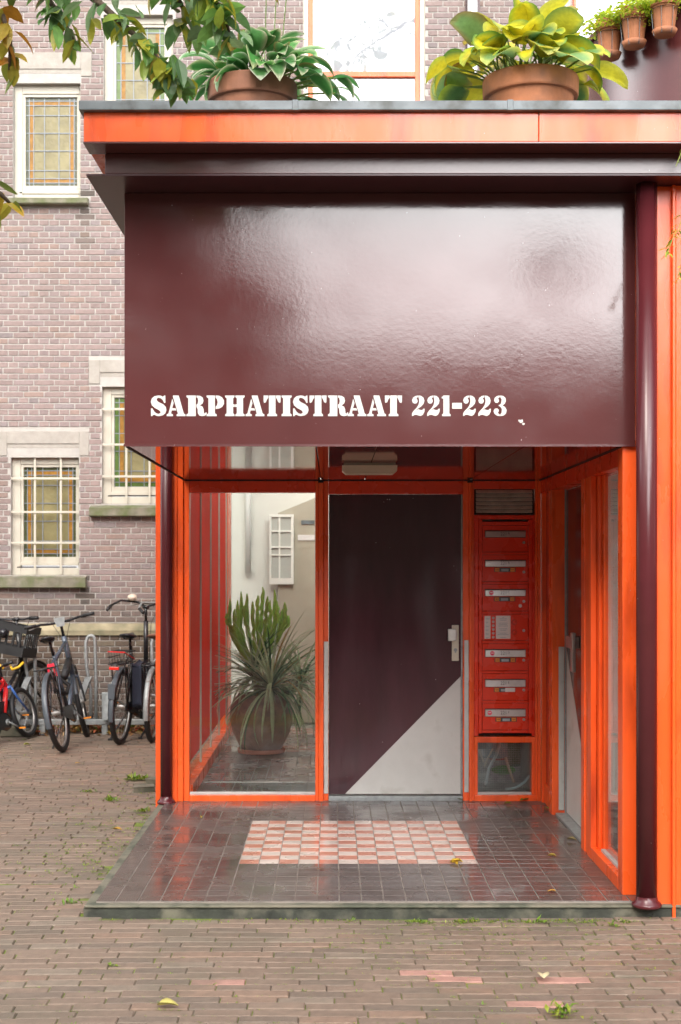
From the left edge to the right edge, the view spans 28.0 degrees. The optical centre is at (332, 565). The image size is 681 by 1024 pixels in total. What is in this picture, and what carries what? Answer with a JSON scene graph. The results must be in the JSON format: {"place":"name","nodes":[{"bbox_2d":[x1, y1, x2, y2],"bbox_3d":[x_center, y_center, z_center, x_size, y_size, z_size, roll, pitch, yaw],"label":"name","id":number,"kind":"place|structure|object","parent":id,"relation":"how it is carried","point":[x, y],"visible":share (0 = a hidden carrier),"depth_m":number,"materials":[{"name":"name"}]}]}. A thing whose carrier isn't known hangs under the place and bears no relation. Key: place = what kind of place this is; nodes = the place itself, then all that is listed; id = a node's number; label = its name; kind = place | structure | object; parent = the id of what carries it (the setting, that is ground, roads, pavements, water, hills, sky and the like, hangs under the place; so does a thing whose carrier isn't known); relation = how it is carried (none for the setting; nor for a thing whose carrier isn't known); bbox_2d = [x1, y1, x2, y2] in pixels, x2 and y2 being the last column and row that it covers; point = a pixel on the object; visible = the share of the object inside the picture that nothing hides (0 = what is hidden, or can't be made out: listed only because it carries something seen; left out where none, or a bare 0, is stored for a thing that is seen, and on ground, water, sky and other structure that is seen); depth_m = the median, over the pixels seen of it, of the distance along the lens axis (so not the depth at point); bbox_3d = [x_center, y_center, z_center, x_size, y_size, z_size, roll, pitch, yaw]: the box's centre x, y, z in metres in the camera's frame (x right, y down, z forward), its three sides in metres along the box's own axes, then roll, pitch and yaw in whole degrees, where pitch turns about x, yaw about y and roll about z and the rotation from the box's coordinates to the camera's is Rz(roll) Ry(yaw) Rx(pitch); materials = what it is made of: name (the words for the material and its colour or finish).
{"place":"outdoors","nodes":[
{"label":"outdoors","id":0,"kind":"place"},
{"bbox_2d":[196,723,328,800],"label":"lobby floor","id":1,"kind":"structure","parent":0,"point":[269,766],"depth_m":10.84,"materials":[{"name":"tile"}]},
{"bbox_2d":[198,782,328,797],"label":"lobby mat tiles","id":2,"kind":"object","parent":1,"relation":"on","point":[255,786],"visible":0.3,"depth_m":9.89,"materials":[{"name":"grey tile"}]},
{"bbox_2d":[202,723,328,781],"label":"lobby tiles","id":3,"kind":"object","parent":1,"relation":"on","point":[290,762],"visible":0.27,"depth_m":11.10,"materials":[{"name":"grey tile"}]},
{"bbox_2d":[213,587,328,754],"bbox_3d":[-0.516,0.917,11.628,1.524,1.459,1.426,0,0,0],"label":"lobby plant","id":4,"kind":"object","parent":3,"relation":"on","point":[260,719],"visible":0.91,"depth_m":11.59,"materials":[{"name":"green plant"}]},
{"bbox_2d":[0,730,680,1023],"bbox_3d":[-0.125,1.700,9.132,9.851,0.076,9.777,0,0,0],"label":"street paving","id":5,"kind":"structure","parent":0,"point":[200,995],"depth_m":5.91,"materials":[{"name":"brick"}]},
{"bbox_2d":[0,661,37,737],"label":"bicycle","id":6,"kind":"object","parent":5,"relation":"on","point":[6,721],"visible":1,"depth_m":13.06,"materials":[{"name":"red metal"}]},
{"bbox_2d":[0,616,47,732],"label":"bicycle","id":7,"kind":"object","parent":5,"relation":"on","point":[22,676],"visible":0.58,"depth_m":13.51,"materials":[{"name":"black metal"}]},
{"bbox_2d":[0,620,41,657],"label":"plastic crate","id":8,"kind":"object","parent":7,"relation":"on","point":[11,648],"visible":1,"depth_m":13.23,"materials":[{"name":"black plastic"}]},
{"bbox_2d":[24,611,94,751],"bbox_3d":[-2.501,1.086,12.839,0.666,1.204,1.826,-11,0,2],"label":"bicycle","id":9,"kind":"object","parent":5,"relation":"on","point":[67,711],"visible":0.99,"depth_m":12.59,"materials":[{"name":"metal"}]},
{"bbox_2d":[59,897,81,904],"bbox_3d":[-1.297,1.666,6.775,0.120,0.035,0.103,0,0,0],"label":"weed","id":10,"kind":"object","parent":5,"relation":"on","point":[67,900],"visible":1,"depth_m":6.78,"materials":[{"name":"green plant"}]},
{"bbox_2d":[0,634,155,736],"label":"bicycle rack","id":11,"kind":"object","parent":5,"relation":"on","point":[12,731],"visible":0.52,"depth_m":13.52,"materials":[{"name":"metal"}]},
{"bbox_2d":[36,725,153,735],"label":"leaf litter","id":12,"kind":"object","parent":5,"relation":"on","point":[137,729],"visible":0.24,"depth_m":13.65,"materials":[{"name":"brown plant"}]},
{"bbox_2d":[105,794,120,800],"bbox_3d":[-1.592,1.663,9.750,0.173,0.049,0.127,0,0,0],"label":"weed","id":13,"kind":"object","parent":5,"relation":"on","point":[110,798],"visible":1,"depth_m":9.76,"materials":[{"name":"green plant"}]},
{"bbox_2d":[106,599,155,744],"bbox_3d":[-1.948,1.011,13.343,0.598,1.337,1.842,2,0,6],"label":"bicycle","id":14,"kind":"object","parent":5,"relation":"on","point":[120,673],"visible":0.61,"depth_m":12.86,"materials":[{"name":"metal"}]},
{"bbox_2d":[118,772,148,780],"bbox_3d":[-1.555,1.652,10.697,0.246,0.073,0.203,0,0,37],"label":"weed","id":15,"kind":"object","parent":5,"relation":"on","point":[137,777],"visible":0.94,"depth_m":10.68,"materials":[{"name":"green plant"}]},
{"bbox_2d":[0,0,278,227],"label":"overhanging tree","id":16,"kind":"object","parent":5,"relation":"on","point":[171,80],"visible":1,"depth_m":5.50,"materials":[{"name":"green plant"}]},
{"bbox_2d":[127,594,155,742],"bbox_3d":[-1.675,0.983,13.477,0.761,1.396,1.790,0,0,3],"label":"bicycle","id":17,"kind":"object","parent":5,"relation":"on","point":[142,677],"visible":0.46,"depth_m":12.87,"materials":[{"name":"metal"}]},
{"bbox_2d":[135,805,150,812],"bbox_3d":[-1.301,1.658,9.308,0.149,0.045,0.102,0,0,-14],"label":"weed","id":18,"kind":"object","parent":5,"relation":"on","point":[142,810],"visible":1,"depth_m":9.30,"materials":[{"name":"green plant"}]},
{"bbox_2d":[133,784,154,792],"bbox_3d":[-1.412,1.661,10.158,0.184,0.057,0.123,2,2,-20],"label":"loose slab","id":19,"kind":"object","parent":5,"relation":"on","point":[139,788],"depth_m":10.12,"materials":[{"name":"concrete"}]},
{"bbox_2d":[144,776,155,786],"bbox_3d":[-1.360,1.654,10.403,0.134,0.072,0.103,2,2,6],"label":"loose slab","id":20,"kind":"object","parent":5,"relation":"on","point":[150,780],"depth_m":10.36,"materials":[{"name":"concrete"}]},
{"bbox_2d":[157,998,177,1005],"bbox_3d":[-0.626,1.659,5.177,0.085,0.022,0.050,0,0,0],"label":"fallen leaf","id":21,"kind":"object","parent":5,"relation":"on","point":[164,1001],"visible":1,"depth_m":5.18,"materials":[{"name":"yellow plant"}]},
{"bbox_2d":[0,0,641,725],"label":"brick building","id":22,"kind":"structure","parent":5,"relation":"on","point":[76,482],"depth_m":14.10,"materials":[{"name":"brick"}]},
{"bbox_2d":[11,458,78,574],"bbox_3d":[-2.973,-0.511,14.178,0.705,1.223,0.143,0,0,0],"label":"window","id":23,"kind":"structure","parent":22,"relation":"in","point":[45,491],"depth_m":14.20,"materials":[{"name":"white paint"}]},
{"bbox_2d":[15,86,79,197],"bbox_3d":[-2.954,-4.388,14.204,0.695,1.197,0.092,0,0,0],"label":"window","id":24,"kind":"structure","parent":22,"relation":"in","point":[47,118],"depth_m":14.21,"materials":[{"name":"beige glass"}]},
{"bbox_2d":[102,388,155,503],"bbox_3d":[-2.031,-1.247,14.178,0.705,1.216,0.143,0,0,0],"label":"window","id":25,"kind":"structure","parent":22,"relation":"in","point":[128,477],"depth_m":14.18,"materials":[{"name":"white paint"}]},
{"bbox_2d":[105,18,172,100],"bbox_3d":[-2.008,-5.117,14.204,0.715,1.156,0.092,0,0,0],"label":"window","id":26,"kind":"structure","parent":22,"relation":"in","point":[122,82],"depth_m":14.21,"materials":[{"name":"beige glass"}]},
{"bbox_2d":[303,0,424,100],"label":"window","id":27,"kind":"structure","parent":22,"relation":"in","point":[380,44],"depth_m":14.18,"materials":[{"name":"white glass"}]},
{"bbox_2d":[467,0,477,71],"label":"drainpipe","id":28,"kind":"object","parent":22,"relation":"attached to","point":[472,5],"depth_m":13.97,"materials":[{"name":"metal"}]},
{"bbox_2d":[573,0,636,37],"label":"window","id":29,"kind":"structure","parent":22,"relation":"in","point":[587,8],"depth_m":14.08,"materials":[{"name":"orange paint"}]},
{"bbox_2d":[0,736,680,1023],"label":"weeds","id":30,"kind":"object","parent":5,"relation":"on","point":[490,921],"visible":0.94,"depth_m":6.43,"materials":[{"name":"green plant"}]},
{"bbox_2d":[79,100,680,916],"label":"entrance building","id":31,"kind":"structure","parent":5,"relation":"on","point":[435,302],"depth_m":6.65,"materials":[{"name":"red paint"}]},
{"bbox_2d":[157,467,175,804],"bbox_3d":[-1.128,-0.097,9.270,0.126,3.426,0.126,0,0,0],"label":"drainpipe","id":32,"kind":"object","parent":31,"relation":"attached to","point":[166,637],"visible":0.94,"depth_m":9.24,"materials":[{"name":"red metal"}]},
{"bbox_2d":[190,792,314,794],"bbox_3d":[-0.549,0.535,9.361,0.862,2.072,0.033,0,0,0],"label":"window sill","id":33,"kind":"structure","parent":31,"relation":"in","point":[191,793],"depth_m":9.34,"materials":[{"name":"white"}]},
{"bbox_2d":[179,0,360,100],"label":"potted hosta","id":34,"kind":"object","parent":31,"relation":"on","point":[229,80],"visible":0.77,"depth_m":6.70,"materials":[{"name":"plant"}]},
{"bbox_2d":[269,514,293,583],"bbox_3d":[-0.518,-0.165,13.865,0.246,0.709,0.050,0,0,0],"label":"inner window","id":35,"kind":"structure","parent":31,"relation":"in","point":[281,526],"depth_m":13.86,"materials":[{"name":"white wood"}]},
{"bbox_2d":[342,463,396,474],"bbox_3d":[0.211,-0.554,7.830,0.314,0.059,0.163,0,0,0],"label":"ceiling lamp","id":36,"kind":"object","parent":31,"relation":"attached to","point":[369,468],"visible":1,"depth_m":7.75,"materials":[{"name":"white paint"}]},
{"bbox_2d":[329,494,462,794],"bbox_3d":[0.434,0.542,9.367,0.918,2.060,0.105,0,0,0],"label":"entrance door","id":37,"kind":"structure","parent":31,"relation":"in","point":[396,561],"depth_m":9.37,"materials":[{"name":"paint"}]},
{"bbox_2d":[478,743,520,782],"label":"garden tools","id":38,"kind":"object","parent":31,"relation":"on","point":[509,754],"visible":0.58,"depth_m":9.91,"materials":[{"name":"wood"}]},
{"bbox_2d":[484,743,529,788],"bbox_3d":[1.250,1.379,9.602,0.314,0.393,0.219,0,0,35],"label":"grey hose","id":39,"kind":"object","parent":31,"relation":"attached to","point":[491,764],"visible":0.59,"depth_m":9.62,"materials":[{"name":"grey rubber"}]},
{"bbox_2d":[426,0,627,100],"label":"potted hosta","id":40,"kind":"object","parent":31,"relation":"on","point":[548,33],"visible":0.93,"depth_m":6.70,"materials":[{"name":"plant"}]},
{"bbox_2d":[565,486,580,826],"bbox_3d":[1.501,0.555,8.307,0.098,2.090,1.015,0,0,0],"label":"side door","id":41,"kind":"structure","parent":31,"relation":"in","point":[573,638],"depth_m":8.51,"materials":[{"name":"paint"}]},
{"bbox_2d":[601,471,617,868],"bbox_3d":[1.465,0.527,7.075,0.030,2.035,0.588,0,0,0],"label":"side window","id":42,"kind":"structure","parent":31,"relation":"in","point":[604,851],"depth_m":7.17,"materials":[{"name":"clear glass"}]},
{"bbox_2d":[587,2,680,100],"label":"curved balcony","id":43,"kind":"structure","parent":31,"relation":"on","point":[651,69],"depth_m":8.01,"materials":[{"name":"red paint"}]},
{"bbox_2d":[581,6,622,61],"bbox_3d":[1.651,-3.167,8.122,0.338,0.309,0.330,0,0,0],"label":"hanging pot","id":44,"kind":"object","parent":43,"relation":"hanging from","point":[607,33],"visible":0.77,"depth_m":8.06,"materials":[{"name":"ceramic"}]},
{"bbox_2d":[606,0,652,50],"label":"hanging pot","id":45,"kind":"object","parent":43,"relation":"hanging from","point":[633,20],"visible":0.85,"depth_m":7.92,"materials":[{"name":"ceramic"}]},
{"bbox_2d":[636,0,680,38],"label":"hanging pot","id":46,"kind":"object","parent":43,"relation":"hanging from","point":[663,13],"visible":0.98,"depth_m":7.80,"materials":[{"name":"ceramic"}]},
{"bbox_2d":[631,181,661,909],"bbox_3d":[1.497,-0.097,6.500,0.143,3.441,0.143,0,0,0],"label":"drainpipe","id":47,"kind":"object","parent":31,"relation":"attached to","point":[646,898],"visible":1,"depth_m":6.46,"materials":[{"name":"red metal"}]},
{"bbox_2d":[660,150,680,287],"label":"trailing vine","id":48,"kind":"object","parent":31,"relation":"hanging from","point":[667,250],"visible":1,"depth_m":6.12,"materials":[{"name":"green plant"}]},
{"bbox_2d":[83,908,680,919],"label":"step base","id":49,"kind":"object","parent":5,"relation":"on","point":[279,913],"visible":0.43,"depth_m":6.51,"materials":[{"name":"concrete"}]},
{"bbox_2d":[84,804,680,907],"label":"entrance step","id":50,"kind":"object","parent":49,"relation":"on","point":[92,900],"visible":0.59,"depth_m":6.52,"materials":[{"name":"dark ceramic tile"},{"name":"red and white ceramic tile"},{"name":"stone"}]},
{"bbox_2d":[96,801,631,902],"bbox_3d":[0.198,1.617,7.944,2.665,0.009,2.792,0,0,0],"label":"step grout","id":51,"kind":"object","parent":50,"relation":"on","point":[361,901],"visible":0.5,"depth_m":6.94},
{"bbox_2d":[97,801,635,900],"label":"step tiles","id":52,"kind":"object","parent":51,"relation":"on","point":[349,885],"visible":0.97,"depth_m":7.58,"materials":[{"name":"tile"}]},
{"bbox_2d":[450,858,462,863],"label":"fallen leaf","id":53,"kind":"object","parent":52,"relation":"on","point":[455,860],"visible":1,"depth_m":7.37,"materials":[{"name":"yellow plant"}]},
{"bbox_2d":[537,972,548,977],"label":"fallen leaf","id":54,"kind":"object","parent":5,"relation":"on","point":[545,974],"visible":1,"depth_m":5.55,"materials":[{"name":"yellow plant"}]},
{"bbox_2d":[535,915,550,922],"bbox_3d":[0.988,1.669,6.423,0.080,0.032,0.077,0,0,-41],"label":"weed","id":55,"kind":"object","parent":5,"relation":"on","point":[538,918],"visible":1,"depth_m":6.42,"materials":[{"name":"green plant"}]},
{"bbox_2d":[544,998,583,1017],"bbox_3d":[0.870,1.662,5.123,0.148,0.045,0.124,0,0,13],"label":"weed","id":56,"kind":"object","parent":5,"relation":"on","point":[560,1008],"visible":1,"depth_m":5.12,"materials":[{"name":"green plant"}]},
{"bbox_2d":[474,515,534,735],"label":"mailbox bank","id":57,"kind":"structure","parent":0,"point":[504,627],"depth_m":9.33,"materials":[{"name":"red paint"}]},
{"bbox_2d":[608,802,617,852],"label":"side room floor","id":58,"kind":"structure","parent":0,"point":[613,825],"depth_m":8.45,"materials":[{"name":"tile"}]}
]}

